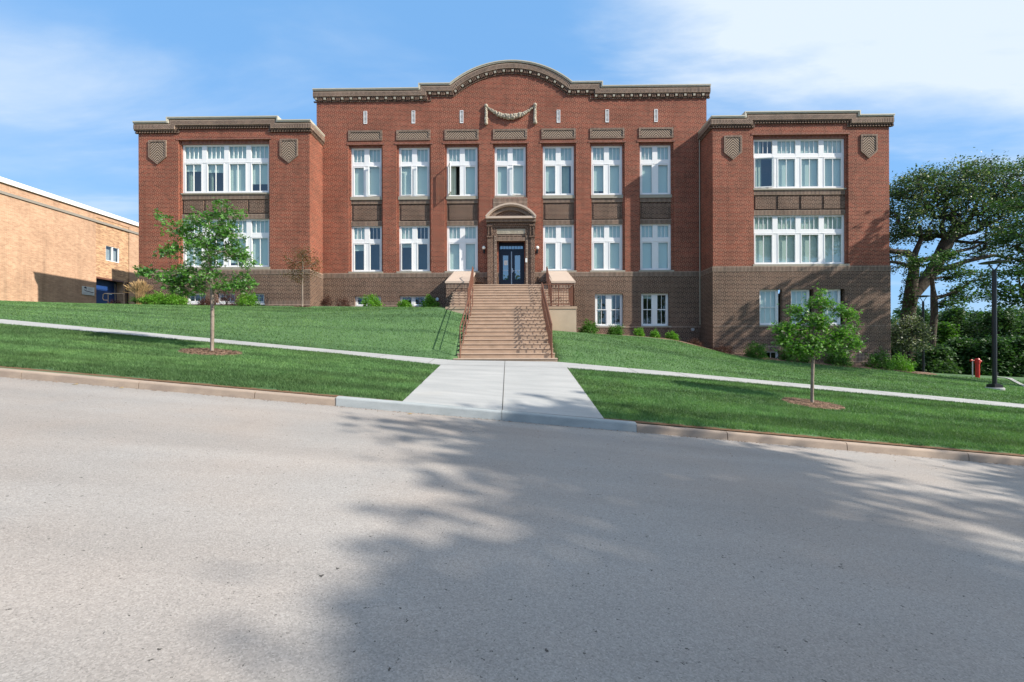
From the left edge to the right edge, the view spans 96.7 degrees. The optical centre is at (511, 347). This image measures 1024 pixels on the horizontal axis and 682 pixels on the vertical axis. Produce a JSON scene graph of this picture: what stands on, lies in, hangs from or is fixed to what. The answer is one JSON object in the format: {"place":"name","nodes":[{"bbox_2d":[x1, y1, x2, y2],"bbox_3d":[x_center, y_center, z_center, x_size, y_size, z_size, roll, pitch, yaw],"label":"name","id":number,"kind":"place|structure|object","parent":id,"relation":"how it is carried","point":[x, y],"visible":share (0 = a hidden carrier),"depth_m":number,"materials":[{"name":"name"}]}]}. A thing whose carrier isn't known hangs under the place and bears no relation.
{"place":"outdoors","nodes":[
{"label":"outdoors","id":0,"kind":"place"},
{"bbox_2d":[403,365,603,418],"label":"entrance path","id":1,"kind":"structure","parent":0,"point":[554,390],"depth_m":9.74,"materials":[{"name":"concrete"}]},
{"bbox_2d":[0,377,1023,681],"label":"street","id":2,"kind":"structure","parent":0,"point":[146,535],"depth_m":3.00,"materials":[{"name":"grey asphalt"}]},
{"bbox_2d":[0,368,28,377],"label":"kerb","id":3,"kind":"structure","parent":2,"relation":"on","point":[11,373],"depth_m":8.00,"materials":[{"name":"beige concrete"}]},
{"bbox_2d":[21,371,143,388],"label":"kerb","id":4,"kind":"structure","parent":2,"relation":"on","point":[82,379],"depth_m":8.00,"materials":[{"name":"beige concrete"}]},
{"bbox_2d":[139,381,257,398],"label":"kerb","id":5,"kind":"structure","parent":2,"relation":"on","point":[197,389],"depth_m":8.00,"materials":[{"name":"beige concrete"}]},
{"bbox_2d":[255,391,335,405],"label":"kerb","id":6,"kind":"structure","parent":2,"relation":"on","point":[296,398],"depth_m":8.00,"materials":[{"name":"beige concrete"}]},
{"bbox_2d":[336,396,501,419],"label":"kerb","id":7,"kind":"structure","parent":2,"relation":"on","point":[421,408],"depth_m":7.99,"materials":[{"name":"grey concrete"}]},
{"bbox_2d":[9,380,1023,466],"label":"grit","id":8,"kind":"object","parent":2,"relation":"on","point":[534,423],"visible":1,"depth_m":7.93,"materials":[{"name":"grey stone"}]},
{"bbox_2d":[502,410,636,431],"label":"kerb","id":9,"kind":"structure","parent":2,"relation":"on","point":[571,421],"depth_m":7.99,"materials":[{"name":"grey concrete"}]},
{"bbox_2d":[636,423,726,439],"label":"kerb","id":10,"kind":"structure","parent":2,"relation":"on","point":[680,431],"depth_m":8.00,"materials":[{"name":"beige concrete"}]},
{"bbox_2d":[725,431,846,449],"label":"kerb","id":11,"kind":"structure","parent":2,"relation":"on","point":[787,440],"depth_m":8.00,"materials":[{"name":"beige concrete"}]},
{"bbox_2d":[842,441,968,460],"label":"kerb","id":12,"kind":"structure","parent":2,"relation":"on","point":[907,451],"depth_m":8.00,"materials":[{"name":"beige concrete"}]},
{"bbox_2d":[965,452,1023,465],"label":"kerb","id":13,"kind":"structure","parent":2,"relation":"on","point":[994,458],"depth_m":8.00,"materials":[{"name":"beige concrete"}]},
{"bbox_2d":[0,300,1023,455],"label":"lawn","id":14,"kind":"structure","parent":0,"point":[452,354],"depth_m":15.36,"materials":[{"name":"green plant"}]},
{"bbox_2d":[0,177,138,303],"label":"tan building","id":15,"kind":"structure","parent":14,"relation":"on","point":[54,248],"depth_m":28.95,"materials":[{"name":"brick"}]},
{"bbox_2d":[82,286,93,295],"bbox_3d":[-28.680,-3.822,30.814,0.044,0.555,0.868,0,0,0],"label":"wall sign","id":16,"kind":"object","parent":15,"relation":"attached to","point":[87,290],"visible":1,"depth_m":30.74,"materials":[{"name":"white metal"}]},
{"bbox_2d":[96,279,116,303],"bbox_3d":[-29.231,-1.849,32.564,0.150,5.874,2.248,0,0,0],"label":"door","id":17,"kind":"structure","parent":15,"relation":"in","point":[102,287],"depth_m":32.73,"materials":[{"name":"metal"}]},
{"bbox_2d":[106,246,118,262],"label":"window","id":18,"kind":"structure","parent":15,"relation":"in","point":[110,251],"depth_m":32.79,"materials":[{"name":"white paint"}]},
{"bbox_2d":[102,293,124,303],"bbox_3d":[-23.809,-2.624,27.200,1.318,1.250,0.044,0,0,0],"label":"handrail","id":19,"kind":"object","parent":14,"relation":"on","point":[113,293],"visible":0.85,"depth_m":27.19,"materials":[{"name":"grey metal"}]},
{"bbox_2d":[107,299,126,303],"bbox_3d":[-21.294,-2.318,24.549,0.932,0.577,0.974,0,0,38],"label":"barberry","id":20,"kind":"object","parent":14,"relation":"on","point":[112,301],"visible":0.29,"depth_m":24.39,"materials":[{"name":"red plant"}]},
{"bbox_2d":[125,282,127,303],"bbox_3d":[-23.159,-2.902,27.350,0.127,2.003,0.100,0,0,0],"label":"canopy post","id":21,"kind":"object","parent":14,"relation":"on","point":[126,294],"visible":0.57,"depth_m":27.30,"materials":[{"name":"metal"}]},
{"bbox_2d":[138,290,170,304],"bbox_3d":[-17.432,-2.368,22.246,1.362,0.899,1.364,0,0,0],"label":"shrub","id":22,"kind":"object","parent":14,"relation":"on","point":[154,298],"visible":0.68,"depth_m":22.04,"materials":[{"name":"green plant"}]},
{"bbox_2d":[158,291,192,304],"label":"shrub","id":23,"kind":"object","parent":14,"relation":"on","point":[173,299],"visible":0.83,"depth_m":21.97,"materials":[{"name":"green plant"}]},
{"bbox_2d":[132,197,262,350],"bbox_3d":[-7.972,-1.776,11.472,3.124,3.898,1.322,0,0,0],"label":"young tree","id":24,"kind":"object","parent":14,"relation":"on","point":[181,278],"visible":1,"depth_m":11.44,"materials":[{"name":"green plant"}]},
{"bbox_2d":[178,347,240,355],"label":"mulch","id":25,"kind":"object","parent":14,"relation":"on","point":[204,351],"visible":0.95,"depth_m":11.38,"materials":[{"name":"brown plant"}]},
{"bbox_2d":[234,291,260,305],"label":"shrub","id":26,"kind":"object","parent":14,"relation":"on","point":[250,301],"visible":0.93,"depth_m":22.13,"materials":[{"name":"green plant"}]},
{"bbox_2d":[277,246,322,305],"bbox_3d":[-10.088,-3.472,21.863,2.169,3.150,1.202,0,0,0],"label":"tree","id":27,"kind":"object","parent":14,"relation":"on","point":[303,255],"visible":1,"depth_m":21.87,"materials":[{"name":"brown plant"}]},
{"bbox_2d":[445,266,576,361],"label":"entrance stairs","id":28,"kind":"structure","parent":14,"relation":"on","point":[513,322],"depth_m":18.82,"materials":[{"name":"beige concrete"}]},
{"bbox_2d":[132,60,894,396],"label":"school building","id":29,"kind":"structure","parent":14,"relation":"on","point":[660,208],"depth_m":24.65,"materials":[{"name":"red brick"}]},
{"bbox_2d":[188,293,204,302],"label":"window","id":30,"kind":"structure","parent":29,"relation":"in","point":[196,298],"depth_m":23.86,"materials":[{"name":"white paint"}]},
{"bbox_2d":[183,144,268,192],"bbox_3d":[-14.840,-9.273,24.122,4.584,2.546,0.920,0,0,1],"label":"window","id":31,"kind":"structure","parent":29,"relation":"in","point":[206,168],"depth_m":23.76,"materials":[{"name":"white glass"}]},
{"bbox_2d":[183,219,268,266],"bbox_3d":[-14.828,-5.403,24.122,4.584,2.533,0.920,0,0,1],"label":"window","id":32,"kind":"structure","parent":29,"relation":"in","point":[257,229],"depth_m":23.78,"materials":[{"name":"white paint"}]},
{"bbox_2d":[219,293,234,302],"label":"window","id":33,"kind":"structure","parent":29,"relation":"in","point":[220,294],"depth_m":23.59,"materials":[{"name":"white paint"}]},
{"bbox_2d":[246,293,263,302],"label":"window","id":34,"kind":"structure","parent":29,"relation":"in","point":[261,295],"depth_m":23.83,"materials":[{"name":"white paint"}]},
{"bbox_2d":[352,148,381,196],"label":"window","id":35,"kind":"structure","parent":29,"relation":"in","point":[366,162],"depth_m":25.19,"materials":[{"name":"white paint"}]},
{"bbox_2d":[352,226,381,271],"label":"window","id":36,"kind":"structure","parent":29,"relation":"in","point":[366,240],"depth_m":25.17,"materials":[{"name":"white paint"}]},
{"bbox_2d":[355,296,380,305],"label":"window","id":37,"kind":"structure","parent":29,"relation":"in","point":[358,299],"depth_m":25.07,"materials":[{"name":"white paint"}]},
{"bbox_2d":[400,296,425,305],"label":"window","id":38,"kind":"structure","parent":29,"relation":"in","point":[415,300],"depth_m":25.03,"materials":[{"name":"white paint"}]},
{"bbox_2d":[399,148,429,195],"bbox_3d":[-5.374,-9.644,25.111,1.700,2.721,0.279,0,0,1],"label":"window","id":39,"kind":"structure","parent":29,"relation":"in","point":[414,180],"depth_m":25.22,"materials":[{"name":"white paint"}]},
{"bbox_2d":[399,226,429,270],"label":"window","id":40,"kind":"structure","parent":29,"relation":"in","point":[414,241],"depth_m":25.15,"materials":[{"name":"white paint"}]},
{"bbox_2d":[447,147,477,195],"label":"window","id":41,"kind":"structure","parent":29,"relation":"in","point":[462,163],"depth_m":25.12,"materials":[{"name":"white paint"}]},
{"bbox_2d":[447,225,477,270],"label":"window","id":42,"kind":"structure","parent":29,"relation":"in","point":[462,241],"depth_m":25.09,"materials":[{"name":"white paint"}]},
{"bbox_2d":[500,252,510,283],"bbox_3d":[-0.350,-4.169,25.110,0.604,2.180,0.050,0,0,1],"label":"door","id":43,"kind":"structure","parent":29,"relation":"in","point":[506,262],"depth_m":25.09,"materials":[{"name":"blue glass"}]},
{"bbox_2d":[495,147,525,195],"bbox_3d":[-0.097,-9.660,25.032,1.700,2.721,0.279,0,0,1],"label":"window","id":44,"kind":"structure","parent":29,"relation":"in","point":[510,162],"depth_m":25.06,"materials":[{"name":"white paint"}]},
{"bbox_2d":[512,252,522,283],"bbox_3d":[0.302,-4.171,25.065,0.604,2.180,0.120,0,0,1],"label":"door","id":45,"kind":"structure","parent":29,"relation":"in","point":[514,281],"depth_m":25.08,"materials":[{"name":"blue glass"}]},
{"bbox_2d":[543,146,573,194],"bbox_3d":[2.547,-9.668,25.421,1.700,2.721,0.920,0,0,1],"label":"window","id":46,"kind":"structure","parent":29,"relation":"in","point":[558,161],"depth_m":25.01,"materials":[{"name":"white paint"}]},
{"bbox_2d":[543,225,573,270],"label":"window","id":47,"kind":"structure","parent":29,"relation":"in","point":[558,240],"depth_m":25.02,"materials":[{"name":"white glass"}]},
{"bbox_2d":[591,146,621,194],"bbox_3d":[5.186,-9.676,25.382,1.700,2.721,0.920,0,0,1],"label":"window","id":48,"kind":"structure","parent":29,"relation":"in","point":[606,161],"depth_m":24.97,"materials":[{"name":"white glass"}]},
{"bbox_2d":[591,224,621,269],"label":"window","id":49,"kind":"structure","parent":29,"relation":"in","point":[606,239],"depth_m":25.06,"materials":[{"name":"white glass"}]},
{"bbox_2d":[595,294,621,325],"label":"window","id":50,"kind":"structure","parent":29,"relation":"in","point":[608,307],"depth_m":24.89,"materials":[{"name":"white paint"}]},
{"bbox_2d":[641,294,667,325],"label":"window","id":51,"kind":"structure","parent":29,"relation":"in","point":[654,307],"depth_m":24.84,"materials":[{"name":"white paint"}]},
{"bbox_2d":[640,145,670,194],"bbox_3d":[7.818,-9.684,24.967,1.700,2.721,0.170,0,0,1],"label":"window","id":52,"kind":"structure","parent":29,"relation":"in","point":[655,163],"depth_m":24.95,"materials":[{"name":"white paint"}]},
{"bbox_2d":[640,224,670,269],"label":"window","id":53,"kind":"structure","parent":29,"relation":"in","point":[655,239],"depth_m":24.94,"materials":[{"name":"white paint"}]},
{"bbox_2d":[760,290,777,324],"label":"window","id":54,"kind":"structure","parent":29,"relation":"in","point":[768,298],"depth_m":23.29,"materials":[{"name":"glass"}]},
{"bbox_2d":[765,351,777,357],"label":"window","id":55,"kind":"structure","parent":29,"relation":"in","point":[771,354],"depth_m":23.42,"materials":[{"name":"white paint"}]},
{"bbox_2d":[779,290,808,324],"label":"window","id":56,"kind":"structure","parent":29,"relation":"in","point":[796,295],"depth_m":23.26,"materials":[{"name":"white paint"}]},
{"bbox_2d":[754,139,843,187],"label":"window","id":57,"kind":"structure","parent":29,"relation":"in","point":[778,163],"depth_m":23.34,"materials":[{"name":"white glass"}]},
{"bbox_2d":[754,215,843,263],"bbox_3d":[14.617,-5.482,23.305,4.628,2.537,0.170,0,0,1],"label":"window","id":58,"kind":"structure","parent":29,"relation":"in","point":[778,239],"depth_m":23.34,"materials":[{"name":"white paint"}]},
{"bbox_2d":[810,289,839,324],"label":"window","id":59,"kind":"structure","parent":29,"relation":"in","point":[834,293],"depth_m":23.24,"materials":[{"name":"white paint"}]},
{"bbox_2d":[596,333,935,374],"bbox_3d":[11.898,0.260,23.121,17.436,2.181,3.558,0,0,0],"label":"mulch bed","id":60,"kind":"object","parent":14,"relation":"on","point":[865,367],"visible":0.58,"depth_m":21.95,"materials":[{"name":"brown wood"}]},
{"bbox_2d":[578,318,599,332],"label":"shrub","id":61,"kind":"object","parent":60,"relation":"on","point":[589,329],"visible":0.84,"depth_m":22.43,"materials":[{"name":"green plant"}]},
{"bbox_2d":[606,324,625,334],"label":"shrub","id":62,"kind":"object","parent":60,"relation":"on","point":[615,331],"visible":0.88,"depth_m":22.46,"materials":[{"name":"green plant"}]},
{"bbox_2d":[633,326,644,335],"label":"shrub","id":63,"kind":"object","parent":60,"relation":"on","point":[639,332],"visible":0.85,"depth_m":22.48,"materials":[{"name":"green plant"}]},
{"bbox_2d":[648,330,659,337],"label":"shrub","id":64,"kind":"object","parent":60,"relation":"on","point":[654,334],"visible":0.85,"depth_m":22.46,"materials":[{"name":"green plant"}]},
{"bbox_2d":[664,330,679,339],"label":"shrub","id":65,"kind":"object","parent":60,"relation":"on","point":[672,335],"visible":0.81,"depth_m":22.47,"materials":[{"name":"green plant"}]},
{"bbox_2d":[686,338,704,345],"bbox_3d":[9.028,-0.287,22.592,0.932,0.620,0.834,0,0,-26],"label":"barberry","id":66,"kind":"object","parent":60,"relation":"on","point":[695,343],"visible":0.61,"depth_m":22.50,"materials":[{"name":"red plant"}]},
{"bbox_2d":[713,344,733,353],"bbox_3d":[10.131,0.078,21.872,1.008,0.690,1.006,0,0,0],"label":"barberry","id":67,"kind":"object","parent":60,"relation":"on","point":[727,350],"visible":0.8,"depth_m":21.76,"materials":[{"name":"red plant"}]},
{"bbox_2d":[743,340,768,358],"bbox_3d":[11.694,0.151,21.868,1.162,1.007,1.303,0,0,0],"label":"shrub","id":68,"kind":"object","parent":60,"relation":"on","point":[751,351],"visible":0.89,"depth_m":21.77,"materials":[{"name":"green plant"}]},
{"bbox_2d":[776,341,810,362],"bbox_3d":[13.539,0.249,21.884,1.770,1.213,1.350,0,0,0],"label":"shrub","id":69,"kind":"object","parent":60,"relation":"on","point":[784,356],"visible":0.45,"depth_m":21.76,"materials":[{"name":"green plant"}]},
{"bbox_2d":[820,348,852,366],"bbox_3d":[15.659,0.426,21.879,1.474,1.185,1.314,0,0,0],"label":"shrub","id":70,"kind":"object","parent":60,"relation":"on","point":[832,360],"visible":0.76,"depth_m":21.71,"materials":[{"name":"green plant"}]},
{"bbox_2d":[862,346,898,370],"bbox_3d":[17.752,0.552,21.819,1.664,1.276,1.354,0,0,0],"label":"shrub","id":71,"kind":"object","parent":60,"relation":"on","point":[884,360],"visible":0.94,"depth_m":21.76,"materials":[{"name":"green plant"}]},
{"bbox_2d":[888,351,916,371],"bbox_3d":[19.036,0.723,22.342,1.586,1.168,1.252,0,0,0],"label":"shrub","id":72,"kind":"object","parent":60,"relation":"on","point":[907,364],"visible":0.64,"depth_m":22.18,"materials":[{"name":"green plant"}]},
{"bbox_2d":[782,397,844,408],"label":"mulch","id":73,"kind":"object","parent":14,"relation":"on","point":[806,402],"visible":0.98,"depth_m":10.88,"materials":[{"name":"brown wood"}]},
{"bbox_2d":[767,282,866,402],"bbox_3d":[7.329,-0.082,10.980,2.384,2.986,0.786,0,0,0],"label":"young tree","id":74,"kind":"object","parent":14,"relation":"on","point":[815,322],"visible":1,"depth_m":10.93,"materials":[{"name":"green plant"}]},
{"bbox_2d":[891,324,899,368],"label":"woodland tree","id":75,"kind":"object","parent":14,"relation":"on","point":[893,353],"visible":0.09,"depth_m":41.04,"materials":[{"name":"green plant"}]},
{"bbox_2d":[891,312,937,370],"bbox_3d":[22.210,-0.337,25.467,2.894,3.327,1.771,0,0,0],"label":"dogwood","id":76,"kind":"object","parent":14,"relation":"on","point":[905,344],"visible":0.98,"depth_m":25.30,"materials":[{"name":"green plant"}]},
{"bbox_2d":[899,305,939,367],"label":"woodland tree","id":77,"kind":"object","parent":14,"relation":"on","point":[927,316],"visible":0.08,"depth_m":43.43,"materials":[{"name":"green plant"}]},
{"bbox_2d":[916,295,929,371],"bbox_3d":[24.388,-0.673,27.000,0.720,4.849,0.720,0,0,0],"label":"lamp post","id":78,"kind":"object","parent":14,"relation":"on","point":[923,359],"visible":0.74,"depth_m":26.95,"materials":[{"name":"metal"}]},
{"bbox_2d":[907,343,965,374],"bbox_3d":[30.576,1.198,33.009,3.848,3.202,3.380,0,0,0],"label":"bush","id":79,"kind":"object","parent":14,"relation":"on","point":[938,360],"visible":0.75,"depth_m":32.32,"materials":[{"name":"green plant"}]},
{"bbox_2d":[925,318,965,344],"bbox_3d":[35.211,0.246,36.876,3.070,5.202,3.014,0,0,0],"label":"woodland tree","id":80,"kind":"object","parent":14,"relation":"on","point":[944,331],"visible":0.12,"depth_m":36.63,"materials":[{"name":"green plant"}]},
{"bbox_2d":[927,304,980,340],"bbox_3d":[38.383,-0.403,39.943,4.580,6.884,3.690,0,0,0],"label":"woodland tree","id":81,"kind":"object","parent":14,"relation":"on","point":[957,315],"visible":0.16,"depth_m":39.33,"materials":[{"name":"green plant"}]},
{"bbox_2d":[902,248,1008,359],"bbox_3d":[32.288,-2.409,32.884,6.472,9.721,3.839,0,0,0],"label":"slim tree","id":82,"kind":"object","parent":14,"relation":"on","point":[951,295],"visible":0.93,"depth_m":32.85,"materials":[{"name":"green plant"}]},
{"bbox_2d":[889,147,1023,368],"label":"oak tree","id":83,"kind":"object","parent":14,"relation":"on","point":[981,193],"visible":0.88,"depth_m":35.42,"materials":[{"name":"green plant"}]},
{"bbox_2d":[891,304,1023,335],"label":"woods","id":84,"kind":"object","parent":14,"relation":"on","point":[893,319],"depth_m":55.08,"materials":[{"name":"green plant"}]},
{"bbox_2d":[938,336,985,374],"bbox_3d":[33.266,0.895,33.918,4.289,3.667,3.472,0,0,0],"label":"bush","id":85,"kind":"object","parent":14,"relation":"on","point":[958,344],"visible":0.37,"depth_m":33.31,"materials":[{"name":"green plant"}]},
{"bbox_2d":[970,358,981,377],"bbox_3d":[22.413,1.015,22.000,0.499,0.977,0.205,0,0,0],"label":"standpipe","id":86,"kind":"object","parent":14,"relation":"on","point":[977,361],"visible":0.91,"depth_m":21.95,"materials":[{"name":"red metal"}]},
{"bbox_2d":[961,308,997,335],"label":"woodland tree","id":87,"kind":"object","parent":14,"relation":"on","point":[973,316],"visible":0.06,"depth_m":40.49,"materials":[{"name":"green plant"}]},
{"bbox_2d":[959,333,1023,376],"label":"bush","id":88,"kind":"object","parent":14,"relation":"on","point":[984,349],"visible":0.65,"depth_m":32.21,"materials":[{"name":"green plant"}]},
{"bbox_2d":[961,154,1023,314],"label":"leaning tree","id":89,"kind":"object","parent":14,"relation":"on","point":[1017,273],"visible":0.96,"depth_m":25.36,"materials":[{"name":"green plant"}]},
{"bbox_2d":[964,305,1023,342],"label":"woodland tree","id":90,"kind":"object","parent":14,"relation":"on","point":[1007,323],"visible":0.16,"depth_m":37.48,"materials":[{"name":"green plant"}]},
{"bbox_2d":[978,260,1010,390],"bbox_3d":[19.073,-0.842,18.000,0.900,5.186,0.900,0,0,0],"label":"lamp post","id":91,"kind":"object","parent":14,"relation":"on","point":[993,385],"visible":0.89,"depth_m":17.95,"materials":[{"name":"metal"}]},
{"bbox_2d":[998,334,1023,376],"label":"bush","id":92,"kind":"object","parent":14,"relation":"on","point":[1018,341],"visible":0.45,"depth_m":32.20,"materials":[{"name":"green plant"}]},
{"bbox_2d":[998,306,1023,337],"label":"woodland tree","id":93,"kind":"object","parent":14,"relation":"on","point":[1020,317],"visible":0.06,"depth_m":38.82,"materials":[{"name":"green plant"}]},
{"bbox_2d":[0,319,1023,407],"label":"sidewalk","id":94,"kind":"structure","parent":0,"point":[481,363],"depth_m":13.56,"materials":[{"name":"concrete"}]},
{"bbox_2d":[139,332,1015,409],"bbox_3d":[-0.149,0.476,11.165,43.514,3.904,6.050,0,0,0],"label":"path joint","id":95,"kind":"object","parent":94,"relation":"on","point":[635,371],"visible":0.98,"depth_m":13.00,"materials":[{"name":"grey concrete"}]},
{"bbox_2d":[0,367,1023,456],"bbox_3d":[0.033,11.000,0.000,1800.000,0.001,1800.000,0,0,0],"label":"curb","id":96,"kind":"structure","parent":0,"point":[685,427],"depth_m":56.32,"materials":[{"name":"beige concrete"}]},
{"bbox_2d":[0,0,1023,318],"label":"sky","id":97,"kind":"structure","parent":0,"point":[75,75],"materials":[{"name":"blue"}]},
{"bbox_3d":[-11.141,-2.071,23.720,15.843,0.229,2.359,0,0,0],"label":"mulch bed","id":98,"kind":"object","parent":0,"visible":0},
{"bbox_2d":[121,279,153,303],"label":"ornamental grass","id":99,"kind":"object","parent":98,"relation":"on","point":[139,288],"depth_m":22.90,"materials":[{"name":"beige plant"}]},
{"bbox_2d":[195,298,215,304],"bbox_3d":[-15.159,-2.232,22.477,0.864,0.571,0.870,0,0,0],"label":"barberry","id":100,"kind":"object","parent":98,"relation":"on","point":[203,302],"visible":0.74,"depth_m":22.34,"materials":[{"name":"red plant"}]},
{"bbox_2d":[215,290,238,305],"bbox_3d":[-14.096,-2.501,22.508,1.226,1.030,1.078,0,0,0],"label":"barberry","id":101,"kind":"object","parent":98,"relation":"on","point":[226,299],"visible":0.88,"depth_m":22.45,"materials":[{"name":"red plant"}]},
{"bbox_2d":[319,293,332,305],"bbox_3d":[-9.590,-2.380,23.612,0.742,0.956,0.782,0,0,0],"label":"barberry","id":102,"kind":"object","parent":98,"relation":"on","point":[325,301],"visible":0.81,"depth_m":23.54,"materials":[{"name":"red plant"}]},
{"bbox_2d":[335,297,349,305],"bbox_3d":[-8.753,-2.275,23.565,0.940,0.744,1.008,0,0,0],"label":"barberry","id":103,"kind":"object","parent":98,"relation":"on","point":[342,303],"visible":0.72,"depth_m":23.51,"materials":[{"name":"red plant"}]},
{"bbox_2d":[360,293,384,306],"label":"shrub","id":104,"kind":"object","parent":98,"relation":"on","point":[370,301],"visible":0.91,"depth_m":22.80,"materials":[{"name":"green plant"}]},
{"bbox_2d":[396,299,412,306],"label":"shrub","id":105,"kind":"object","parent":98,"relation":"on","point":[403,303],"visible":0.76,"depth_m":22.64,"materials":[{"name":"green plant"}]},
{"bbox_2d":[419,294,441,306],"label":"shrub","id":106,"kind":"object","parent":98,"relation":"on","point":[431,301],"visible":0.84,"depth_m":22.76,"materials":[{"name":"green plant"}]}
]}

